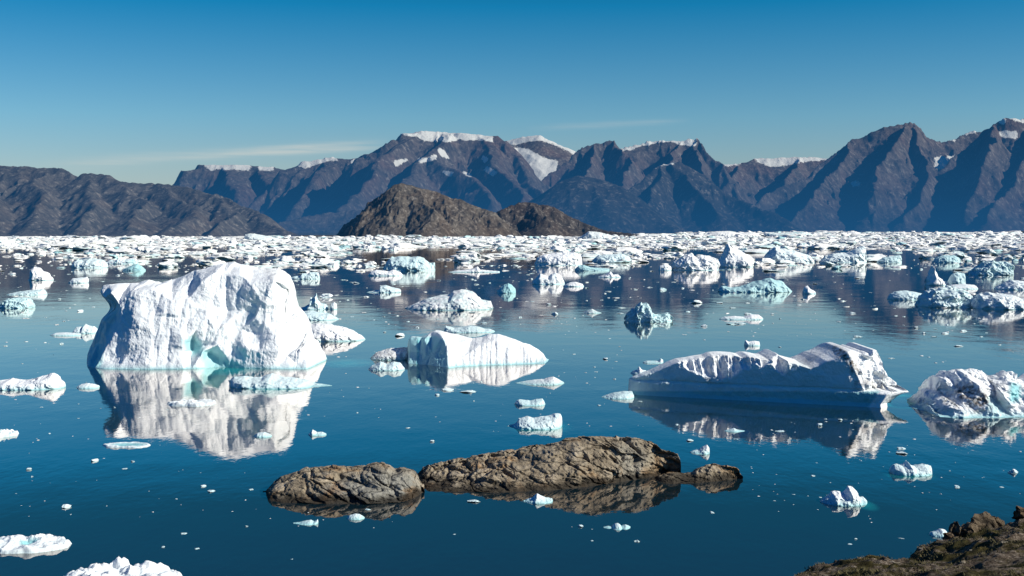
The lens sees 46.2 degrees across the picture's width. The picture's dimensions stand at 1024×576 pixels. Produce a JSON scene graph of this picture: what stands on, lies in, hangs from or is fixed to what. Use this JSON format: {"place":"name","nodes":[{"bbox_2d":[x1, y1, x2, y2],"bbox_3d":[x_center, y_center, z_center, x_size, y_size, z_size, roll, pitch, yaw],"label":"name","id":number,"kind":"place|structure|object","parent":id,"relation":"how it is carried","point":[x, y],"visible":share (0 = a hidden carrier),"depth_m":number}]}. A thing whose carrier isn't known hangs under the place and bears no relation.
{"place":"outdoors","nodes":[
{"label":"outdoors","id":0,"kind":"place"},
{"bbox_2d":[0,165,300,236],"bbox_3d":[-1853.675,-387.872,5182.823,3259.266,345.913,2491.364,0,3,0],"label":"mountain","id":1,"kind":"structure","parent":0,"point":[44,202],"depth_m":4739.94},
{"bbox_2d":[173,165,283,207],"bbox_3d":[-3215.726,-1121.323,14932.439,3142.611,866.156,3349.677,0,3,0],"label":"mountain","id":2,"kind":"structure","parent":0,"point":[246,186],"depth_m":14828.85},
{"bbox_2d":[248,157,355,222],"bbox_3d":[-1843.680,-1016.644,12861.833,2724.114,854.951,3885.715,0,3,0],"label":"mountain","id":3,"kind":"structure","parent":0,"point":[297,191],"depth_m":12723.45},
{"bbox_2d":[278,210,361,232],"bbox_3d":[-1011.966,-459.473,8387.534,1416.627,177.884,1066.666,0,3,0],"label":"mountain","id":4,"kind":"structure","parent":0,"point":[329,222],"depth_m":8301.33},
{"bbox_2d":[301,183,521,236],"bbox_3d":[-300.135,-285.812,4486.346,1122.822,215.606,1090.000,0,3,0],"label":"mountain","id":5,"kind":"structure","parent":0,"point":[402,209],"depth_m":4362.00},
{"bbox_2d":[311,131,550,215],"bbox_3d":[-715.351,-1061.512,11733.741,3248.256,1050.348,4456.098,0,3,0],"label":"mountain","id":6,"kind":"structure","parent":0,"point":[495,174],"depth_m":11464.67},
{"bbox_2d":[0,232,1023,575],"bbox_3d":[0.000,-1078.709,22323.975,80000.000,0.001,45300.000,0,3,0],"label":"water","id":7,"kind":"structure","parent":0,"point":[134,512],"depth_m":178.35},
{"bbox_2d":[0,429,18,437],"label":"ice floe","id":8,"kind":"object","parent":7,"relation":"on","point":[6,432],"visible":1,"depth_m":174.03},
{"bbox_2d":[0,297,34,308],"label":"iceberg","id":9,"kind":"object","parent":7,"relation":"on","point":[24,302],"visible":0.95,"depth_m":451.95},
{"bbox_2d":[6,289,46,294],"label":"ice floe","id":10,"kind":"object","parent":7,"relation":"on","point":[36,292],"visible":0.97,"depth_m":541.59},
{"bbox_2d":[0,373,65,389],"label":"ice floe","id":11,"kind":"object","parent":7,"relation":"on","point":[50,381],"visible":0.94,"depth_m":224.27},
{"bbox_2d":[0,533,71,553],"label":"ice floe","id":12,"kind":"object","parent":7,"relation":"on","point":[19,543],"visible":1,"depth_m":112.96},
{"bbox_2d":[29,267,53,279],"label":"iceberg","id":13,"kind":"object","parent":7,"relation":"on","point":[37,273],"visible":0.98,"depth_m":694.76},
{"bbox_2d":[50,332,80,335],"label":"ice floe","id":14,"kind":"object","parent":7,"relation":"on","point":[66,334],"visible":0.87,"depth_m":335.87},
{"bbox_2d":[68,277,88,282],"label":"ice floe","id":15,"kind":"object","parent":7,"relation":"on","point":[81,280],"visible":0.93,"depth_m":658.87},
{"bbox_2d":[72,324,97,333],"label":"growler","id":16,"kind":"object","parent":7,"relation":"on","point":[86,329],"visible":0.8,"depth_m":343.32},
{"bbox_2d":[77,383,99,388],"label":"growler","id":17,"kind":"object","parent":7,"relation":"on","point":[87,386],"visible":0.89,"depth_m":225.42},
{"bbox_2d":[71,258,107,267],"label":"iceberg","id":18,"kind":"object","parent":7,"relation":"on","point":[92,263],"visible":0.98,"depth_m":912.45},
{"bbox_2d":[83,241,113,245],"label":"ice block","id":19,"kind":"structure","parent":7,"relation":"on","point":[104,243],"depth_m":2002.43},
{"bbox_2d":[106,248,128,253],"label":"ice block","id":20,"kind":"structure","parent":7,"relation":"on","point":[121,250],"depth_m":1414.18},
{"bbox_2d":[107,257,137,263],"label":"ice floe","id":21,"kind":"object","parent":7,"relation":"on","point":[120,260],"visible":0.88,"depth_m":1014.39},
{"bbox_2d":[65,556,181,575],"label":"ice floe","id":22,"kind":"object","parent":7,"relation":"on","point":[118,566],"visible":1,"depth_m":103.49},
{"bbox_2d":[103,442,149,447],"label":"ice floe","id":23,"kind":"object","parent":7,"relation":"on","point":[126,445],"visible":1,"depth_m":165.73},
{"bbox_2d":[117,240,141,243],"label":"ice block","id":24,"kind":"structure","parent":7,"relation":"on","point":[127,241],"depth_m":2260.68},
{"bbox_2d":[122,264,145,270],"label":"growler","id":25,"kind":"object","parent":7,"relation":"on","point":[136,267],"visible":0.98,"depth_m":850.92},
{"bbox_2d":[158,261,177,267],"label":"ice block","id":26,"kind":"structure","parent":7,"relation":"on","point":[167,264],"depth_m":922.75},
{"bbox_2d":[167,399,215,406],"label":"ice floe","id":27,"kind":"object","parent":7,"relation":"on","point":[196,403],"visible":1,"depth_m":203.74},
{"bbox_2d":[87,262,326,369],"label":"iceberg","id":28,"kind":"object","parent":7,"relation":"on","point":[232,314],"visible":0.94,"depth_m":262.31},
{"bbox_2d":[198,258,225,266],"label":"ice block","id":29,"kind":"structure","parent":7,"relation":"on","point":[209,263],"depth_m":929.78},
{"bbox_2d":[207,256,235,259],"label":"ice block","id":30,"kind":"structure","parent":7,"relation":"on","point":[221,257],"depth_m":1121.67},
{"bbox_2d":[235,247,260,252],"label":"ice block","id":31,"kind":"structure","parent":7,"relation":"on","point":[246,249],"depth_m":1473.97},
{"bbox_2d":[244,233,277,240],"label":"iceberg","id":32,"kind":"object","parent":7,"relation":"on","point":[250,236],"visible":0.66,"depth_m":2917.61},
{"bbox_2d":[254,432,271,437],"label":"growler","id":33,"kind":"object","parent":7,"relation":"on","point":[261,435],"visible":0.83,"depth_m":172.81},
{"bbox_2d":[228,373,331,388],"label":"ice floe","id":34,"kind":"object","parent":7,"relation":"on","point":[272,381],"visible":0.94,"depth_m":226.35},
{"bbox_2d":[291,272,319,278],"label":"growler","id":35,"kind":"object","parent":7,"relation":"on","point":[312,275],"visible":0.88,"depth_m":710.78},
{"bbox_2d":[294,519,317,524],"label":"growler","id":36,"kind":"object","parent":7,"relation":"on","point":[310,522],"visible":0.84,"depth_m":121.97},
{"bbox_2d":[301,293,328,309],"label":"iceberg","id":37,"kind":"object","parent":7,"relation":"on","point":[314,304],"visible":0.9,"depth_m":444.64},
{"bbox_2d":[307,249,328,255],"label":"ice block","id":38,"kind":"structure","parent":7,"relation":"on","point":[315,252],"depth_m":1304.49},
{"bbox_2d":[304,310,337,320],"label":"ice floe","id":39,"kind":"object","parent":7,"relation":"on","point":[314,315],"visible":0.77,"depth_m":393.21},
{"bbox_2d":[312,258,334,265],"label":"ice block","id":40,"kind":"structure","parent":7,"relation":"on","point":[321,261],"depth_m":969.31},
{"bbox_2d":[320,246,343,250],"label":"ice block","id":41,"kind":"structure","parent":7,"relation":"on","point":[328,248],"depth_m":1527.73},
{"bbox_2d":[311,323,364,341],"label":"iceberg","id":42,"kind":"object","parent":7,"relation":"on","point":[327,332],"visible":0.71,"depth_m":319.66},
{"bbox_2d":[263,462,424,504],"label":"rock","id":43,"kind":"object","parent":7,"relation":"in","point":[378,483],"visible":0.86,"depth_m":133.58},
{"bbox_2d":[347,513,364,519],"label":"growler","id":44,"kind":"object","parent":7,"relation":"on","point":[355,516],"visible":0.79,"depth_m":124.00},
{"bbox_2d":[369,285,400,292],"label":"ice floe","id":45,"kind":"object","parent":7,"relation":"on","point":[385,289],"visible":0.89,"depth_m":560.53},
{"bbox_2d":[368,270,402,275],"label":"ice floe","id":46,"kind":"object","parent":7,"relation":"on","point":[384,273],"visible":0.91,"depth_m":758.67},
{"bbox_2d":[368,362,404,370],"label":"growler","id":47,"kind":"object","parent":7,"relation":"on","point":[391,366],"visible":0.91,"depth_m":253.91},
{"bbox_2d":[370,347,407,360],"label":"ice floe","id":48,"kind":"object","parent":7,"relation":"on","point":[394,354],"visible":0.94,"depth_m":273.97},
{"bbox_2d":[390,242,418,246],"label":"ice block","id":49,"kind":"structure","parent":7,"relation":"on","point":[404,244],"depth_m":1886.91},
{"bbox_2d":[383,256,434,270],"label":"iceberg","id":50,"kind":"object","parent":7,"relation":"on","point":[405,263],"visible":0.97,"depth_m":852.16},
{"bbox_2d":[405,289,492,310],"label":"iceberg","id":51,"kind":"object","parent":7,"relation":"on","point":[462,300],"visible":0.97,"depth_m":441.67},
{"bbox_2d":[454,256,470,262],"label":"ice block","id":52,"kind":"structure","parent":7,"relation":"on","point":[457,259],"depth_m":1046.69},
{"bbox_2d":[444,326,494,332],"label":"iceberg","id":53,"kind":"object","parent":7,"relation":"on","point":[469,329],"visible":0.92,"depth_m":346.49},
{"bbox_2d":[452,266,499,271],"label":"ice floe","id":54,"kind":"object","parent":7,"relation":"on","point":[476,269],"visible":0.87,"depth_m":821.46},
{"bbox_2d":[407,330,548,367],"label":"iceberg","id":55,"kind":"object","parent":7,"relation":"on","point":[439,348],"visible":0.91,"depth_m":267.21},
{"bbox_2d":[497,283,515,292],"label":"iceberg","id":56,"kind":"object","parent":7,"relation":"on","point":[507,288],"visible":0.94,"depth_m":557.05},
{"bbox_2d":[0,231,1023,271],"bbox_3d":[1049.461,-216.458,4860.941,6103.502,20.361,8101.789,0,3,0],"label":"brash ice","id":57,"kind":"structure","parent":7,"relation":"on","point":[914,239],"depth_m":2169.31},
{"bbox_2d":[0,264,1023,527],"bbox_3d":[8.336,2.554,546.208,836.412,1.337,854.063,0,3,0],"label":"ice crumbs","id":58,"kind":"object","parent":7,"relation":"on","point":[554,306],"visible":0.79,"depth_m":717.97},
{"bbox_2d":[515,399,544,405],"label":"growler","id":59,"kind":"object","parent":7,"relation":"on","point":[534,402],"visible":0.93,"depth_m":203.71},
{"bbox_2d":[508,413,561,429],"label":"iceberg","id":60,"kind":"object","parent":7,"relation":"on","point":[551,421],"visible":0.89,"depth_m":180.36},
{"bbox_2d":[524,494,552,503],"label":"growler","id":61,"kind":"object","parent":7,"relation":"on","point":[537,499],"visible":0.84,"depth_m":131.46},
{"bbox_2d":[517,377,563,384],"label":"ice floe","id":62,"kind":"object","parent":7,"relation":"on","point":[551,381],"visible":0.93,"depth_m":231.37},
{"bbox_2d":[532,273,564,283],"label":"iceberg","id":63,"kind":"object","parent":7,"relation":"on","point":[553,278],"visible":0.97,"depth_m":645.14},
{"bbox_2d":[417,436,680,492],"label":"rock","id":64,"kind":"object","parent":7,"relation":"in","point":[577,462],"visible":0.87,"depth_m":142.48},
{"bbox_2d":[549,245,565,250],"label":"ice block","id":65,"kind":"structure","parent":7,"relation":"on","point":[556,248],"depth_m":1601.85},
{"bbox_2d":[534,252,581,265],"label":"iceberg","id":66,"kind":"object","parent":7,"relation":"on","point":[566,258],"visible":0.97,"depth_m":970.92},
{"bbox_2d":[563,282,583,286],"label":"ice floe","id":67,"kind":"object","parent":7,"relation":"on","point":[573,284],"visible":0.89,"depth_m":617.98},
{"bbox_2d":[574,265,609,270],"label":"ice floe","id":68,"kind":"object","parent":7,"relation":"on","point":[582,268],"visible":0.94,"depth_m":851.48},
{"bbox_2d":[577,231,618,238],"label":"iceberg","id":69,"kind":"object","parent":7,"relation":"on","point":[593,235],"visible":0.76,"depth_m":3343.90},
{"bbox_2d":[588,250,612,254],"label":"ice block","id":70,"kind":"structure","parent":7,"relation":"on","point":[601,252],"depth_m":1269.92},
{"bbox_2d":[599,271,620,277],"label":"ice floe","id":71,"kind":"object","parent":7,"relation":"on","point":[609,275],"visible":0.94,"depth_m":733.42},
{"bbox_2d":[592,254,630,261],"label":"iceberg","id":72,"kind":"object","parent":7,"relation":"on","point":[610,257],"visible":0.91,"depth_m":1062.06},
{"bbox_2d":[603,523,629,529],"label":"growler","id":73,"kind":"object","parent":7,"relation":"on","point":[616,526],"visible":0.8,"depth_m":120.16},
{"bbox_2d":[602,391,633,398],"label":"ice floe","id":74,"kind":"object","parent":7,"relation":"on","point":[623,395],"visible":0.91,"depth_m":212.20},
{"bbox_2d":[614,247,642,252],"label":"ice block","id":75,"kind":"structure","parent":7,"relation":"on","point":[619,249],"depth_m":1451.57},
{"bbox_2d":[624,302,672,321],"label":"iceberg","id":76,"kind":"object","parent":7,"relation":"on","point":[640,312],"visible":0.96,"depth_m":386.49},
{"bbox_2d":[658,264,670,270],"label":"growler","id":77,"kind":"object","parent":7,"relation":"on","point":[665,267],"visible":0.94,"depth_m":850.75},
{"bbox_2d":[661,245,683,250],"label":"ice block","id":78,"kind":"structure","parent":7,"relation":"on","point":[672,248],"depth_m":1617.46},
{"bbox_2d":[671,253,719,269],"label":"iceberg","id":79,"kind":"object","parent":7,"relation":"on","point":[690,261],"visible":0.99,"depth_m":860.93},
{"bbox_2d":[650,463,742,483],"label":"rock","id":80,"kind":"object","parent":7,"relation":"in","point":[713,472],"visible":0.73,"depth_m":143.10},
{"bbox_2d":[690,445,709,453],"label":"growler","id":81,"kind":"object","parent":7,"relation":"on","point":[704,449],"visible":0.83,"depth_m":160.19},
{"bbox_2d":[706,231,761,236],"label":"iceberg","id":82,"kind":"object","parent":7,"relation":"on","point":[729,233],"visible":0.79,"depth_m":4303.17},
{"bbox_2d":[718,244,753,266],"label":"iceberg","id":83,"kind":"object","parent":7,"relation":"on","point":[730,256],"visible":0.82,"depth_m":930.86},
{"bbox_2d":[719,314,762,319],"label":"ice floe","id":84,"kind":"object","parent":7,"relation":"on","point":[753,317],"visible":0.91,"depth_m":394.87},
{"bbox_2d":[744,340,759,345],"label":"growler","id":85,"kind":"object","parent":7,"relation":"on","point":[752,343],"visible":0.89,"depth_m":307.20},
{"bbox_2d":[718,278,791,292],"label":"iceberg","id":86,"kind":"object","parent":7,"relation":"on","point":[767,285],"visible":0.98,"depth_m":564.98},
{"bbox_2d":[744,249,768,252],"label":"ice block","id":87,"kind":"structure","parent":7,"relation":"on","point":[756,251],"depth_m":1463.75},
{"bbox_2d":[628,342,908,407],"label":"iceberg","id":88,"kind":"object","parent":7,"relation":"on","point":[847,374],"visible":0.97,"depth_m":208.44},
{"bbox_2d":[760,247,814,262],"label":"iceberg","id":89,"kind":"object","parent":7,"relation":"on","point":[777,254],"visible":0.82,"depth_m":1038.03},
{"bbox_2d":[764,231,811,236],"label":"iceberg","id":90,"kind":"object","parent":7,"relation":"on","point":[767,234],"visible":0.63,"depth_m":4314.90},
{"bbox_2d":[802,285,815,293],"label":"growler","id":91,"kind":"object","parent":7,"relation":"on","point":[807,290],"visible":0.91,"depth_m":550.10},
{"bbox_2d":[806,244,840,248],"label":"ice block","id":92,"kind":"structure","parent":7,"relation":"on","point":[819,246],"depth_m":1748.67},
{"bbox_2d":[819,246,866,262],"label":"iceberg","id":93,"kind":"object","parent":7,"relation":"on","point":[857,254],"visible":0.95,"depth_m":1050.55},
{"bbox_2d":[820,486,866,505],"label":"growler","id":94,"kind":"object","parent":7,"relation":"on","point":[848,496],"visible":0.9,"depth_m":130.65},
{"bbox_2d":[867,254,885,261],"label":"ice block","id":95,"kind":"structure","parent":7,"relation":"on","point":[870,257],"depth_m":1088.54},
{"bbox_2d":[876,255,901,262],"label":"iceberg","id":96,"kind":"object","parent":7,"relation":"on","point":[894,259],"visible":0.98,"depth_m":1049.49},
{"bbox_2d":[887,290,921,299],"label":"iceberg","id":97,"kind":"object","parent":7,"relation":"on","point":[903,295],"visible":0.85,"depth_m":504.84},
{"bbox_2d":[889,461,931,475],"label":"growler","id":98,"kind":"object","parent":7,"relation":"on","point":[906,468],"visible":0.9,"depth_m":146.49},
{"bbox_2d":[924,265,947,285],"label":"iceberg","id":99,"kind":"object","parent":7,"relation":"on","point":[932,278],"visible":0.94,"depth_m":631.63},
{"bbox_2d":[929,529,946,537],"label":"growler","id":100,"kind":"object","parent":7,"relation":"on","point":[938,533],"visible":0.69,"depth_m":117.17},
{"bbox_2d":[914,285,973,307],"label":"iceberg","id":101,"kind":"object","parent":7,"relation":"on","point":[947,296],"visible":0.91,"depth_m":457.50},
{"bbox_2d":[932,255,960,262],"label":"ice floe","id":102,"kind":"object","parent":7,"relation":"on","point":[947,259],"visible":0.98,"depth_m":1049.44},
{"bbox_2d":[936,251,968,257],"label":"ice block","id":103,"kind":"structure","parent":7,"relation":"on","point":[958,254],"depth_m":1219.81},
{"bbox_2d":[947,272,965,284],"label":"iceberg","id":104,"kind":"object","parent":7,"relation":"on","point":[956,278],"visible":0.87,"depth_m":631.27},
{"bbox_2d":[949,284,977,288],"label":"ice floe","id":105,"kind":"object","parent":7,"relation":"on","point":[963,286],"visible":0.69,"depth_m":594.10},
{"bbox_2d":[907,368,1023,417],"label":"iceberg","id":106,"kind":"object","parent":7,"relation":"on","point":[965,393],"visible":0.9,"depth_m":197.21},
{"bbox_2d":[975,248,997,254],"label":"ice block","id":107,"kind":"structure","parent":7,"relation":"on","point":[987,251],"depth_m":1354.53},
{"bbox_2d":[966,260,1014,274],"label":"iceberg","id":108,"kind":"object","parent":7,"relation":"on","point":[991,267],"visible":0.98,"depth_m":772.79},
{"bbox_2d":[970,292,1023,309],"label":"iceberg","id":109,"kind":"object","parent":7,"relation":"on","point":[990,300],"visible":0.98,"depth_m":446.37},
{"bbox_2d":[994,280,1023,289],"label":"iceberg","id":110,"kind":"object","parent":7,"relation":"on","point":[1013,285],"visible":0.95,"depth_m":588.49},
{"bbox_2d":[0,0,1023,184],"label":"sky","id":111,"kind":"structure","parent":0,"point":[135,91]},
{"bbox_2d":[507,135,574,180],"bbox_3d":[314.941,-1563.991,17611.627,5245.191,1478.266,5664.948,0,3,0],"label":"mountain","id":112,"kind":"structure","parent":0,"point":[542,156],"depth_m":17947.95},
{"bbox_2d":[496,202,638,235],"bbox_3d":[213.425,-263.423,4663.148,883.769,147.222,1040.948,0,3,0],"label":"mountain","id":113,"kind":"structure","parent":0,"point":[528,219],"depth_m":4653.85},
{"bbox_2d":[529,176,689,232],"bbox_3d":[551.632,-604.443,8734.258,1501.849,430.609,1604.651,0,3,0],"label":"mountain","id":114,"kind":"structure","parent":0,"point":[601,204],"depth_m":8390.67},
{"bbox_2d":[541,138,756,204],"bbox_3d":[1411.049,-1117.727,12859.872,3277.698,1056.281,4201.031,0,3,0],"label":"mountain","id":115,"kind":"structure","parent":0,"point":[627,168],"depth_m":12895.50},
{"bbox_2d":[628,162,804,231],"bbox_3d":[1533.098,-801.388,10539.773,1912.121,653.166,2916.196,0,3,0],"label":"mountain","id":116,"kind":"structure","parent":0,"point":[682,195],"depth_m":10186.92},
{"bbox_2d":[723,157,826,200],"bbox_3d":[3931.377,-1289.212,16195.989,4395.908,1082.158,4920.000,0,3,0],"label":"mountain","id":117,"kind":"structure","parent":0,"point":[759,178],"depth_m":16765.79},
{"bbox_2d":[755,122,980,231],"bbox_3d":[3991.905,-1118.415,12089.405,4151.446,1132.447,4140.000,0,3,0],"label":"mountain","id":118,"kind":"structure","parent":0,"point":[884,179],"depth_m":11166.98},
{"bbox_2d":[795,518,1023,575],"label":"hillside","id":119,"kind":"structure","parent":0,"point":[990,563],"depth_m":47.99},
{"bbox_2d":[948,521,962,537],"bbox_3d":[21.930,12.026,59.183,0.870,1.148,0.631,-3,4,-44],"label":"boulder","id":120,"kind":"object","parent":119,"relation":"on","point":[955,529],"visible":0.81,"depth_m":58.94},
{"bbox_2d":[961,522,978,534],"bbox_3d":[22.525,11.973,59.167,1.100,0.878,0.880,0,3,0],"label":"boulder","id":121,"kind":"object","parent":119,"relation":"on","point":[968,527],"visible":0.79,"depth_m":58.86},
{"bbox_2d":[970,511,997,529],"bbox_3d":[23.588,11.860,60.162,1.700,1.418,1.360,0,3,0],"label":"boulder","id":122,"kind":"object","parent":119,"relation":"on","point":[984,519],"visible":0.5,"depth_m":59.73},
{"bbox_2d":[1011,505,1023,519],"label":"boulder","id":123,"kind":"object","parent":119,"relation":"on","point":[1018,513],"visible":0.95,"depth_m":62.02},
{"bbox_2d":[937,118,1023,231],"bbox_3d":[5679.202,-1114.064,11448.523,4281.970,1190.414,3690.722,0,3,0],"label":"mountain","id":124,"kind":"structure","parent":0,"point":[981,178],"depth_m":10713.37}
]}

